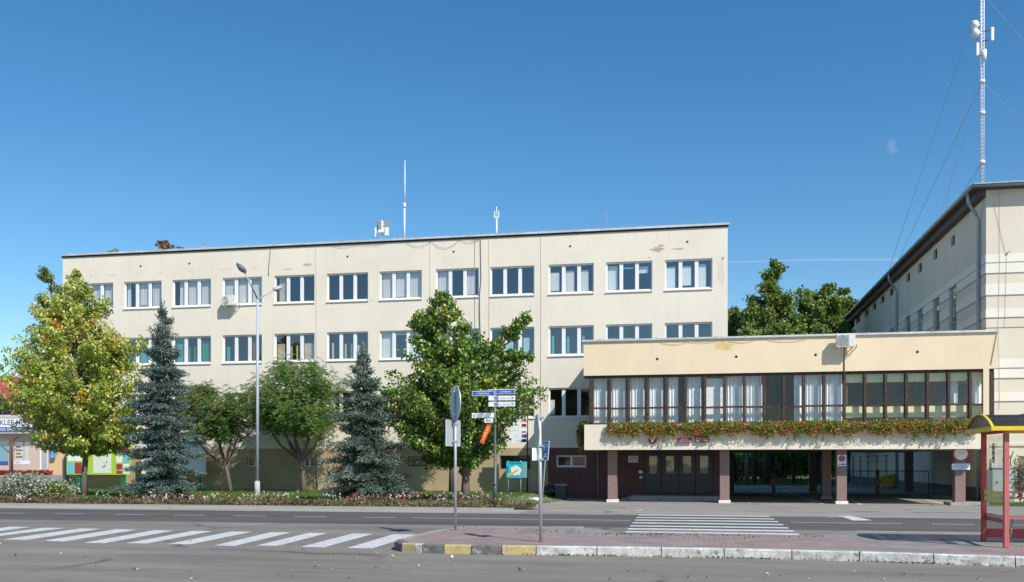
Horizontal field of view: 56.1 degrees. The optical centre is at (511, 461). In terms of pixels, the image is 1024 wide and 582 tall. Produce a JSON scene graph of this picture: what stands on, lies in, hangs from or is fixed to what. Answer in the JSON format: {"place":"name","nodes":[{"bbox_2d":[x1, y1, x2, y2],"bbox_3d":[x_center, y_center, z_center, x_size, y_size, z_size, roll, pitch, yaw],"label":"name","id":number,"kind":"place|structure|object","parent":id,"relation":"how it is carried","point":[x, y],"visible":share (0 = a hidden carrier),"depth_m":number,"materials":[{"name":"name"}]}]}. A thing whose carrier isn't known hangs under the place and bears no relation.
{"place":"outdoors","nodes":[
{"label":"outdoors","id":0,"kind":"place"},
{"bbox_2d":[0,475,61,491],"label":"side path","id":1,"kind":"structure","parent":0,"point":[54,477],"depth_m":90.85,"materials":[{"name":"grey concrete"}]},
{"bbox_2d":[0,377,61,474],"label":"shop building","id":2,"kind":"structure","parent":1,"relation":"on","point":[18,452],"depth_m":99.77,"materials":[{"name":"grey"}]},
{"bbox_2d":[15,442,28,460],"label":"sign","id":3,"kind":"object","parent":2,"relation":"in","point":[21,448],"depth_m":100.00,"materials":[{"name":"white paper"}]},
{"bbox_2d":[25,265,62,374],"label":"park tree","id":4,"kind":"object","parent":1,"relation":"on","point":[46,277],"visible":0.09,"depth_m":116.63,"materials":[{"name":"green plant"}]},
{"bbox_2d":[0,488,567,507],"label":"lawn","id":5,"kind":"structure","parent":0,"point":[317,494],"depth_m":49.88,"materials":[{"name":"green plant"}]},
{"bbox_2d":[0,472,80,497],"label":"silver shrub","id":6,"kind":"object","parent":5,"relation":"on","point":[18,487],"visible":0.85,"depth_m":40.97,"materials":[{"name":"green plant"}]},
{"bbox_2d":[33,479,70,497],"bbox_3d":[-19.519,1.237,41.190,1.813,0.987,1.370,0,0,30],"label":"silver shrub","id":7,"kind":"object","parent":5,"relation":"on","point":[61,491],"visible":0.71,"depth_m":40.89,"materials":[{"name":"green plant"}]},
{"bbox_2d":[0,268,151,496],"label":"broadleaf tree","id":8,"kind":"object","parent":5,"relation":"on","point":[86,424],"visible":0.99,"depth_m":45.40,"materials":[{"name":"green plant"}]},
{"bbox_2d":[67,439,130,489],"bbox_3d":[-25.059,0.151,58.252,4.333,3.098,0.188,0,0,11],"label":"notice board","id":9,"kind":"object","parent":5,"relation":"on","point":[111,464],"visible":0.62,"depth_m":58.12,"materials":[{"name":"multicoloured"}]},
{"bbox_2d":[108,300,210,499],"bbox_3d":[-15.768,-2.614,43.171,4.495,9.560,4.658,0,0,-38],"label":"blue spruce","id":10,"kind":"object","parent":5,"relation":"on","point":[164,469],"visible":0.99,"depth_m":42.85,"materials":[{"name":"green plant"}]},
{"bbox_2d":[142,441,205,488],"bbox_3d":[-20.169,0.229,57.284,4.188,2.942,0.168,0,0,11],"label":"notice board","id":11,"kind":"object","parent":5,"relation":"on","point":[198,465],"visible":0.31,"depth_m":56.91,"materials":[{"name":"green"}]},
{"bbox_2d":[172,379,255,491],"bbox_3d":[-16.812,-1.425,53.871,4.862,6.507,5.528,0,0,-45],"label":"sumac tree","id":12,"kind":"object","parent":5,"relation":"on","point":[216,424],"visible":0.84,"depth_m":53.06,"materials":[{"name":"green plant"}]},
{"bbox_2d":[236,262,282,498],"bbox_3d":[-11.025,-3.348,41.541,0.600,10.095,2.733,0,0,29],"label":"street lamp","id":13,"kind":"object","parent":5,"relation":"on","point":[241,267],"visible":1,"depth_m":41.74,"materials":[{"name":"metal"}]},
{"bbox_2d":[215,354,352,492],"bbox_3d":[-12.200,-2.080,53.544,7.528,7.760,7.628,0,0,11],"label":"sumac tree","id":14,"kind":"object","parent":5,"relation":"on","point":[295,412],"visible":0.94,"depth_m":52.34,"materials":[{"name":"green plant"}]},
{"bbox_2d":[317,341,423,501],"bbox_3d":[-6.229,-1.435,40.749,4.749,7.430,4.675,0,0,-34],"label":"blue spruce","id":15,"kind":"object","parent":5,"relation":"on","point":[361,469],"visible":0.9,"depth_m":40.02,"materials":[{"name":"green plant"}]},
{"bbox_2d":[377,289,548,499],"bbox_3d":[-2.442,-2.880,42.067,8.005,9.368,6.897,0,0,11],"label":"broadleaf tree","id":16,"kind":"object","parent":5,"relation":"on","point":[444,369],"visible":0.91,"depth_m":40.97,"materials":[{"name":"green plant"}]},
{"bbox_2d":[506,461,526,492],"bbox_3d":[0.256,0.817,50.953,1.107,1.767,0.133,0,0,11],"label":"map board","id":17,"kind":"object","parent":5,"relation":"on","point":[516,469],"visible":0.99,"depth_m":50.91,"materials":[{"name":"teal"}]},
{"bbox_2d":[507,416,527,492],"bbox_3d":[0.314,-0.399,52.118,1.126,4.198,0.145,0,0,11],"label":"direction plate stack","id":18,"kind":"object","parent":5,"relation":"on","point":[517,430],"visible":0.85,"depth_m":52.01,"materials":[{"name":"white metal"}]},
{"bbox_2d":[0,519,1023,581],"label":"road apron","id":19,"kind":"object","parent":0,"point":[167,551],"visible":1,"depth_m":16.22,"materials":[{"name":"grey asphalt"}]},
{"bbox_2d":[394,526,1023,566],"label":"traffic island","id":20,"kind":"structure","parent":19,"relation":"on","point":[963,548],"depth_m":17.94,"materials":[{"name":"grey concrete"}]},
{"bbox_2d":[446,385,460,529],"bbox_3d":[-1.289,-0.076,21.852,0.359,3.352,0.765,0,0,5],"label":"sign post","id":21,"kind":"object","parent":20,"relation":"on","point":[453,432],"visible":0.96,"depth_m":21.77,"materials":[{"name":"metal"}]},
{"bbox_2d":[532,414,543,541],"bbox_3d":[0.508,0.342,18.520,0.210,2.516,0.589,0,0,5],"label":"sign post","id":22,"kind":"object","parent":20,"relation":"on","point":[536,453],"visible":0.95,"depth_m":18.45,"materials":[{"name":"metal"}]},
{"bbox_2d":[469,553,1023,566],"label":"kerb moss","id":23,"kind":"object","parent":20,"relation":"on","point":[747,558],"visible":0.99,"depth_m":16.87,"materials":[{"name":"green plant"}]},
{"bbox_2d":[965,414,1023,547],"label":"bus shelter","id":24,"kind":"object","parent":20,"relation":"on","point":[983,425],"visible":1,"depth_m":17.89,"materials":[{"name":"red paint"}]},
{"bbox_2d":[0,508,1023,534],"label":"road","id":25,"kind":"structure","parent":0,"point":[731,523],"depth_m":28.32,"materials":[{"name":"grey asphalt"}]},
{"bbox_2d":[0,0,1023,376],"label":"sky","id":26,"kind":"structure","parent":0,"point":[807,128],"materials":[{"name":"blue"}]},
{"bbox_2d":[510,482,1023,518],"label":"forecourt","id":27,"kind":"structure","parent":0,"point":[867,506],"depth_m":40.97,"materials":[{"name":"grey concrete"}]},
{"bbox_2d":[606,450,618,501],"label":"column","id":28,"kind":"structure","parent":27,"relation":"on","point":[612,475],"depth_m":48.37,"materials":[{"name":"pink stone"}]},
{"bbox_2d":[619,494,719,500],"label":"entrance steps","id":29,"kind":"structure","parent":27,"relation":"on","point":[652,497],"depth_m":50.07,"materials":[{"name":"concrete"}]},
{"bbox_2d":[718,450,730,502],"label":"column","id":30,"kind":"structure","parent":27,"relation":"on","point":[724,476],"depth_m":47.29,"materials":[{"name":"pink stone"}]},
{"bbox_2d":[770,472,776,495],"bbox_3d":[15.419,1.315,56.539,0.400,1.430,0.170,0,0,11],"label":"gate post","id":31,"kind":"object","parent":27,"relation":"on","point":[773,481],"visible":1,"depth_m":56.50,"materials":[{"name":"black metal"}]},
{"bbox_2d":[775,473,820,493],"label":"metal gate","id":32,"kind":"structure","parent":31,"relation":"attached to","point":[795,483],"depth_m":56.31,"materials":[{"name":"grey metal"}]},
{"bbox_2d":[808,452,817,492],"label":"column","id":33,"kind":"structure","parent":27,"relation":"on","point":[813,463],"depth_m":62.62,"materials":[{"name":"stone"}]},
{"bbox_2d":[820,451,831,498],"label":"column","id":34,"kind":"structure","parent":27,"relation":"on","point":[825,474],"depth_m":52.60,"materials":[{"name":"brown stone"}]},
{"bbox_2d":[834,449,847,503],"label":"column","id":35,"kind":"structure","parent":27,"relation":"on","point":[840,484],"depth_m":46.21,"materials":[{"name":"pink stone"}]},
{"bbox_2d":[874,469,880,496],"bbox_3d":[21.096,1.215,55.404,0.400,1.630,0.170,0,0,11],"label":"gate post","id":36,"kind":"object","parent":27,"relation":"on","point":[877,481],"visible":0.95,"depth_m":55.38,"materials":[{"name":"black metal"}]},
{"bbox_2d":[832,470,875,494],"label":"metal gate","id":37,"kind":"structure","parent":36,"relation":"attached to","point":[856,483],"depth_m":55.66,"materials":[{"name":"grey metal"}]},
{"bbox_2d":[879,471,928,494],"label":"metal gate","id":38,"kind":"structure","parent":36,"relation":"attached to","point":[907,484],"depth_m":55.11,"materials":[{"name":"grey metal"}]},
{"bbox_2d":[903,452,913,492],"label":"column","id":39,"kind":"structure","parent":27,"relation":"on","point":[909,462],"depth_m":61.46,"materials":[{"name":"stone"}]},
{"bbox_2d":[844,180,1023,501],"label":"side building","id":40,"kind":"structure","parent":27,"relation":"on","point":[958,265],"depth_m":52.80,"materials":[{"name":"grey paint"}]},
{"bbox_2d":[951,287,956,330],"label":"window","id":41,"kind":"structure","parent":40,"relation":"in","point":[953,292],"depth_m":56.15,"materials":[{"name":"glass"}]},
{"bbox_2d":[889,0,1021,267],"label":"radio mast","id":42,"kind":"object","parent":40,"relation":"on","point":[975,25],"visible":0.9,"depth_m":52.92,"materials":[{"name":"white metal"}]},
{"bbox_2d":[944,502,988,505],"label":"stone slab","id":43,"kind":"structure","parent":27,"relation":"on","point":[965,503],"depth_m":44.68,"materials":[{"name":"grey stone"}]},
{"bbox_2d":[952,449,965,501],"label":"column","id":44,"kind":"structure","parent":43,"relation":"on","point":[958,485],"depth_m":45.18,"materials":[{"name":"pink stone"}]},
{"bbox_2d":[952,449,969,469],"bbox_3d":[21.090,-0.190,45.096,0.800,1.120,0.057,0,0,11],"label":"no vehicles sign","id":45,"kind":"object","parent":44,"relation":"attached to","point":[960,454],"visible":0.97,"depth_m":45.09,"materials":[{"name":"white metal"}]},
{"bbox_2d":[987,468,1014,501],"bbox_3d":[24.712,1.192,48.643,1.361,1.775,0.550,0,0,11],"label":"utility cabinet","id":46,"kind":"object","parent":27,"relation":"on","point":[994,479],"visible":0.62,"depth_m":48.41,"materials":[{"name":"grey metal"}]},
{"bbox_2d":[739,475,833,482],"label":"park lawn","id":47,"kind":"structure","parent":0,"point":[805,478],"depth_m":116.68,"materials":[{"name":"green plant"}]},
{"bbox_2d":[728,306,741,481],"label":"park tree","id":48,"kind":"object","parent":47,"relation":"on","point":[733,322],"visible":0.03,"depth_m":88.74,"materials":[{"name":"green plant"}]},
{"bbox_2d":[737,325,760,484],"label":"park tree","id":49,"kind":"object","parent":47,"relation":"on","point":[746,330],"visible":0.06,"depth_m":76.62,"materials":[{"name":"green plant"}]},
{"bbox_2d":[735,453,781,479],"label":"park shrub","id":50,"kind":"object","parent":47,"relation":"on","point":[741,464],"visible":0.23,"depth_m":100.16,"materials":[{"name":"green plant"}]},
{"bbox_2d":[759,327,775,483],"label":"park tree","id":51,"kind":"object","parent":47,"relation":"on","point":[766,456],"visible":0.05,"depth_m":79.13,"materials":[{"name":"green plant"}]},
{"bbox_2d":[737,258,810,478],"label":"park tree","id":52,"kind":"object","parent":47,"relation":"on","point":[772,309],"visible":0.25,"depth_m":83.94,"materials":[{"name":"green plant"}]},
{"bbox_2d":[741,452,820,479],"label":"park shrub","id":53,"kind":"object","parent":47,"relation":"on","point":[786,460],"visible":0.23,"depth_m":103.73,"materials":[{"name":"green plant"}]},
{"bbox_2d":[734,479,847,486],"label":"grass","id":54,"kind":"structure","parent":47,"relation":"on","point":[791,483],"depth_m":82.25,"materials":[{"name":"green plant"}]},
{"bbox_2d":[789,282,855,482],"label":"park tree","id":55,"kind":"object","parent":47,"relation":"on","point":[824,310],"visible":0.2,"depth_m":85.29,"materials":[{"name":"green plant"}]},
{"bbox_2d":[831,287,858,481],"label":"park tree","id":56,"kind":"object","parent":47,"relation":"on","point":[849,302],"visible":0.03,"depth_m":94.99,"materials":[{"name":"green plant"}]},
{"bbox_2d":[951,501,1023,506],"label":"lawn","id":57,"kind":"structure","parent":0,"point":[1009,505],"depth_m":47.86,"materials":[{"name":"green plant"}]},
{"bbox_2d":[1010,455,1023,501],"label":"bush","id":58,"kind":"object","parent":57,"relation":"on","point":[1018,471],"visible":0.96,"depth_m":48.20,"materials":[{"name":"green plant"}]},
{"bbox_3d":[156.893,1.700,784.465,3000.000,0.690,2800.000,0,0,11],"label":"ground","id":59,"kind":"structure","parent":0,"visible":0},
{"bbox_2d":[0,503,513,509],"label":"bed kerb","id":60,"kind":"structure","parent":59,"relation":"on","point":[264,506],"depth_m":36.31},
{"bbox_2d":[0,504,528,513],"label":"gutter strip","id":61,"kind":"object","parent":59,"relation":"on","point":[322,509],"visible":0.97,"depth_m":35.01,"materials":[{"name":"grey concrete"}]},
{"bbox_2d":[0,492,536,509],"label":"flower bed","id":62,"kind":"object","parent":59,"relation":"on","point":[277,501],"visible":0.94,"depth_m":37.15,"materials":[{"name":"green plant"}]},
{"bbox_2d":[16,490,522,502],"bbox_3d":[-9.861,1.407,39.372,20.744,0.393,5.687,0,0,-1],"label":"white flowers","id":63,"kind":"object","parent":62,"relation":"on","point":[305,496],"visible":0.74,"depth_m":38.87,"materials":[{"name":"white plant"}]},
{"bbox_2d":[472,388,514,506],"bbox_3d":[-0.690,-0.528,35.947,1.677,4.456,0.268,0,0,11],"label":"finger post","id":64,"kind":"object","parent":62,"relation":"on","point":[491,394],"visible":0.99,"depth_m":35.87,"materials":[{"name":"metal"}]},
{"bbox_2d":[60,222,728,498],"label":"office building","id":65,"kind":"structure","parent":59,"relation":"on","point":[334,304],"depth_m":55.68,"materials":[{"name":"paint"}]},
{"bbox_2d":[82,283,113,309],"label":"window","id":66,"kind":"structure","parent":65,"relation":"in","point":[100,286],"depth_m":59.47,"materials":[{"name":"white plastic"}]},
{"bbox_2d":[123,281,161,309],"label":"window","id":67,"kind":"structure","parent":65,"relation":"in","point":[145,287],"depth_m":58.87,"materials":[{"name":"white plastic"}]},
{"bbox_2d":[125,338,161,365],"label":"window","id":68,"kind":"structure","parent":65,"relation":"in","point":[143,357],"depth_m":58.93,"materials":[{"name":"glass"}]},
{"bbox_2d":[171,279,210,307],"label":"window","id":69,"kind":"structure","parent":65,"relation":"in","point":[183,283],"depth_m":58.23,"materials":[{"name":"white plastic"}]},
{"bbox_2d":[174,336,210,364],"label":"window","id":70,"kind":"structure","parent":65,"relation":"in","point":[199,337],"depth_m":58.20,"materials":[{"name":"white plastic"}]},
{"bbox_2d":[222,335,261,363],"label":"window","id":71,"kind":"structure","parent":65,"relation":"in","point":[251,338],"depth_m":57.55,"materials":[{"name":"white plastic"}]},
{"bbox_2d":[224,277,261,305],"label":"window","id":72,"kind":"structure","parent":65,"relation":"in","point":[245,290],"depth_m":57.58,"materials":[{"name":"white plastic"}]},
{"bbox_2d":[273,333,314,362],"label":"window","id":73,"kind":"structure","parent":65,"relation":"in","point":[279,348],"depth_m":56.90,"materials":[{"name":"white plastic"}]},
{"bbox_2d":[275,275,314,303],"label":"window","id":74,"kind":"structure","parent":65,"relation":"in","point":[301,276],"depth_m":56.90,"materials":[{"name":"white plastic"}]},
{"bbox_2d":[326,332,367,361],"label":"window","id":75,"kind":"structure","parent":65,"relation":"in","point":[353,346],"depth_m":56.26,"materials":[{"name":"white plastic"}]},
{"bbox_2d":[326,273,368,302],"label":"window","id":76,"kind":"structure","parent":65,"relation":"in","point":[354,274],"depth_m":56.16,"materials":[{"name":"white plastic"}]},
{"bbox_2d":[379,270,421,300],"bbox_3d":[-6.413,-10.188,55.560,2.600,1.697,0.386,0,0,11],"label":"window","id":77,"kind":"structure","parent":65,"relation":"in","point":[397,282],"depth_m":55.69,"materials":[{"name":"white plastic"}]},
{"bbox_2d":[380,330,420,359],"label":"window","id":78,"kind":"structure","parent":65,"relation":"in","point":[390,335],"depth_m":55.74,"materials":[{"name":"white plastic"}]},
{"bbox_2d":[436,268,478,297],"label":"window","id":79,"kind":"structure","parent":65,"relation":"in","point":[469,273],"depth_m":54.96,"materials":[{"name":"white plastic"}]},
{"bbox_2d":[489,266,533,296],"bbox_3d":[0.024,-10.188,54.208,2.600,1.697,0.260,0,0,11],"label":"window","id":80,"kind":"structure","parent":65,"relation":"in","point":[520,293],"depth_m":54.24,"materials":[{"name":"white plastic"}]},
{"bbox_2d":[490,327,533,357],"bbox_3d":[0.036,-6.738,54.268,2.600,1.715,0.382,0,0,11],"label":"window","id":81,"kind":"structure","parent":65,"relation":"in","point":[525,340],"depth_m":54.30,"materials":[{"name":"white plastic"}]},
{"bbox_2d":[548,387,588,418],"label":"window","id":82,"kind":"structure","parent":65,"relation":"in","point":[551,402],"depth_m":53.67,"materials":[{"name":"white plastic"}]},
{"bbox_2d":[548,263,593,294],"bbox_3d":[3.317,-10.188,53.612,2.600,1.697,0.382,0,0,11],"label":"window","id":83,"kind":"structure","parent":65,"relation":"in","point":[582,275],"depth_m":53.68,"materials":[{"name":"white plastic"}]},
{"bbox_2d":[548,325,593,356],"bbox_3d":[3.317,-6.738,53.613,2.600,1.715,0.385,0,0,11],"label":"window","id":84,"kind":"structure","parent":65,"relation":"in","point":[579,353],"depth_m":53.67,"materials":[{"name":"white plastic"}]},
{"bbox_2d":[605,261,651,292],"bbox_3d":[6.467,-10.188,52.983,2.600,1.697,0.386,0,0,11],"label":"window","id":85,"kind":"structure","parent":65,"relation":"in","point":[644,269],"depth_m":53.06,"materials":[{"name":"white plastic"}]},
{"bbox_2d":[606,324,651,338],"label":"window","id":86,"kind":"structure","parent":65,"relation":"in","point":[621,325],"depth_m":53.05,"materials":[{"name":"white plastic"}]},
{"bbox_2d":[645,454,660,493],"bbox_3d":[7.765,0.652,52.767,0.883,2.196,0.090,0,0,11],"label":"door","id":87,"kind":"structure","parent":65,"relation":"in","point":[652,480],"depth_m":52.74,"materials":[{"name":"brown wood"}]},
{"bbox_2d":[662,454,677,493],"bbox_3d":[8.653,0.652,52.553,0.883,2.196,0.162,0,0,11],"label":"door","id":88,"kind":"structure","parent":65,"relation":"in","point":[669,480],"depth_m":52.56,"materials":[{"name":"brown wood"}]},
{"bbox_2d":[679,454,694,493],"bbox_3d":[9.548,0.652,52.374,0.883,2.196,0.162,0,0,11],"label":"door","id":89,"kind":"structure","parent":65,"relation":"in","point":[686,480],"depth_m":52.38,"materials":[{"name":"brown wood"}]},
{"bbox_2d":[664,259,711,290],"bbox_3d":[9.628,-10.188,52.350,2.600,1.697,0.384,0,0,11],"label":"window","id":90,"kind":"structure","parent":65,"relation":"in","point":[700,269],"depth_m":52.44,"materials":[{"name":"white plastic"}]},
{"bbox_2d":[696,454,711,493],"bbox_3d":[10.450,0.652,52.230,0.883,2.196,0.090,0,0,11],"label":"door","id":91,"kind":"structure","parent":65,"relation":"in","point":[703,480],"depth_m":52.20,"materials":[{"name":"brown wood"}]},
{"bbox_2d":[582,329,999,452],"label":"first floor wing","id":92,"kind":"structure","parent":65,"relation":"attached to","point":[899,375],"depth_m":46.20,"materials":[{"name":"cream plaster"},{"name":"brown wood"},{"name":"glass"}]},
{"bbox_2d":[575,420,587,453],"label":"geranium box","id":93,"kind":"object","parent":92,"relation":"attached to","point":[580,435],"visible":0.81,"depth_m":48.69,"materials":[{"name":"green plant"}]},
{"bbox_2d":[605,421,632,438],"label":"geranium box","id":94,"kind":"object","parent":92,"relation":"attached to","point":[617,427],"visible":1,"depth_m":47.10,"materials":[{"name":"green wood"}]},
{"bbox_2d":[626,421,653,438],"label":"geranium box","id":95,"kind":"object","parent":92,"relation":"attached to","point":[635,426],"visible":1,"depth_m":46.90,"materials":[{"name":"green plant"}]},
{"bbox_2d":[648,420,675,443],"bbox_3d":[7.309,-1.455,46.750,1.399,1.145,0.520,0,0,11],"label":"geranium box","id":96,"kind":"object","parent":92,"relation":"attached to","point":[660,427],"visible":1,"depth_m":46.69,"materials":[{"name":"green plant"}]},
{"bbox_2d":[670,421,697,436],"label":"geranium box","id":97,"kind":"object","parent":92,"relation":"attached to","point":[687,427],"visible":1,"depth_m":46.45,"materials":[{"name":"green plant"}]},
{"bbox_2d":[693,420,720,441],"bbox_3d":[9.441,-1.483,46.313,1.443,1.104,0.498,0,0,11],"label":"geranium box","id":98,"kind":"object","parent":92,"relation":"attached to","point":[706,426],"visible":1,"depth_m":46.26,"materials":[{"name":"green plant"}]},
{"bbox_2d":[717,420,743,438],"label":"geranium box","id":99,"kind":"object","parent":92,"relation":"attached to","point":[728,426],"visible":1,"depth_m":46.05,"materials":[{"name":"green plant"}]},
{"bbox_2d":[737,420,765,436],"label":"geranium box","id":100,"kind":"object","parent":92,"relation":"attached to","point":[754,427],"visible":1,"depth_m":45.84,"materials":[{"name":"green plant"}]},
{"bbox_2d":[760,420,789,439],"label":"geranium box","id":101,"kind":"object","parent":92,"relation":"attached to","point":[774,426],"visible":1,"depth_m":45.64,"materials":[{"name":"green plant"}]},
{"bbox_2d":[584,369,993,424],"bbox_3d":[12.931,-3.065,46.262,18.906,2.430,0.760,0,0,11],"label":"ribbon window","id":102,"kind":"structure","parent":92,"relation":"in","point":[735,397],"depth_m":46.23,"materials":[{"name":"black glass"}]},
{"bbox_2d":[783,419,813,440],"bbox_3d":[13.611,-1.511,45.479,1.443,1.034,0.498,0,0,11],"label":"geranium box","id":103,"kind":"object","parent":92,"relation":"attached to","point":[800,426],"visible":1,"depth_m":45.42,"materials":[{"name":"green plant"}]},
{"bbox_2d":[807,419,836,441],"bbox_3d":[14.607,-1.482,45.290,1.399,1.110,0.520,0,0,11],"label":"geranium box","id":104,"kind":"object","parent":92,"relation":"attached to","point":[821,426],"visible":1,"depth_m":45.23,"materials":[{"name":"green plant"}]},
{"bbox_2d":[830,420,861,438],"bbox_3d":[15.649,-1.540,45.059,1.427,0.951,0.517,0,0,11],"label":"geranium box","id":105,"kind":"object","parent":92,"relation":"attached to","point":[845,428],"visible":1,"depth_m":45.01,"materials":[{"name":"green plant"}]},
{"bbox_2d":[836,333,856,379],"bbox_3d":[15.693,-4.933,45.013,0.983,2.106,0.618,0,0,11],"label":"air conditioner","id":106,"kind":"object","parent":92,"relation":"attached to","point":[845,340],"visible":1,"depth_m":44.76,"materials":[{"name":"grey"}]},
{"bbox_2d":[852,419,882,435],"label":"geranium box","id":107,"kind":"object","parent":92,"relation":"attached to","point":[872,426],"visible":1,"depth_m":44.79,"materials":[{"name":"green plant"}]},
{"bbox_2d":[879,418,908,438],"bbox_3d":[17.730,-1.573,44.662,1.402,0.991,0.492,0,0,11],"label":"geranium box","id":108,"kind":"object","parent":92,"relation":"attached to","point":[887,427],"visible":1,"depth_m":44.60,"materials":[{"name":"green plant"}]},
{"bbox_2d":[904,419,932,440],"bbox_3d":[18.824,-1.482,44.437,1.443,1.034,0.498,0,0,11],"label":"geranium box","id":109,"kind":"object","parent":92,"relation":"attached to","point":[916,426],"visible":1,"depth_m":44.38,"materials":[{"name":"green plant"}]},
{"bbox_2d":[927,419,957,442],"bbox_3d":[19.819,-1.441,44.248,1.399,1.110,0.520,0,0,11],"label":"geranium box","id":110,"kind":"object","parent":92,"relation":"attached to","point":[949,426],"visible":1,"depth_m":44.18,"materials":[{"name":"green plant"}]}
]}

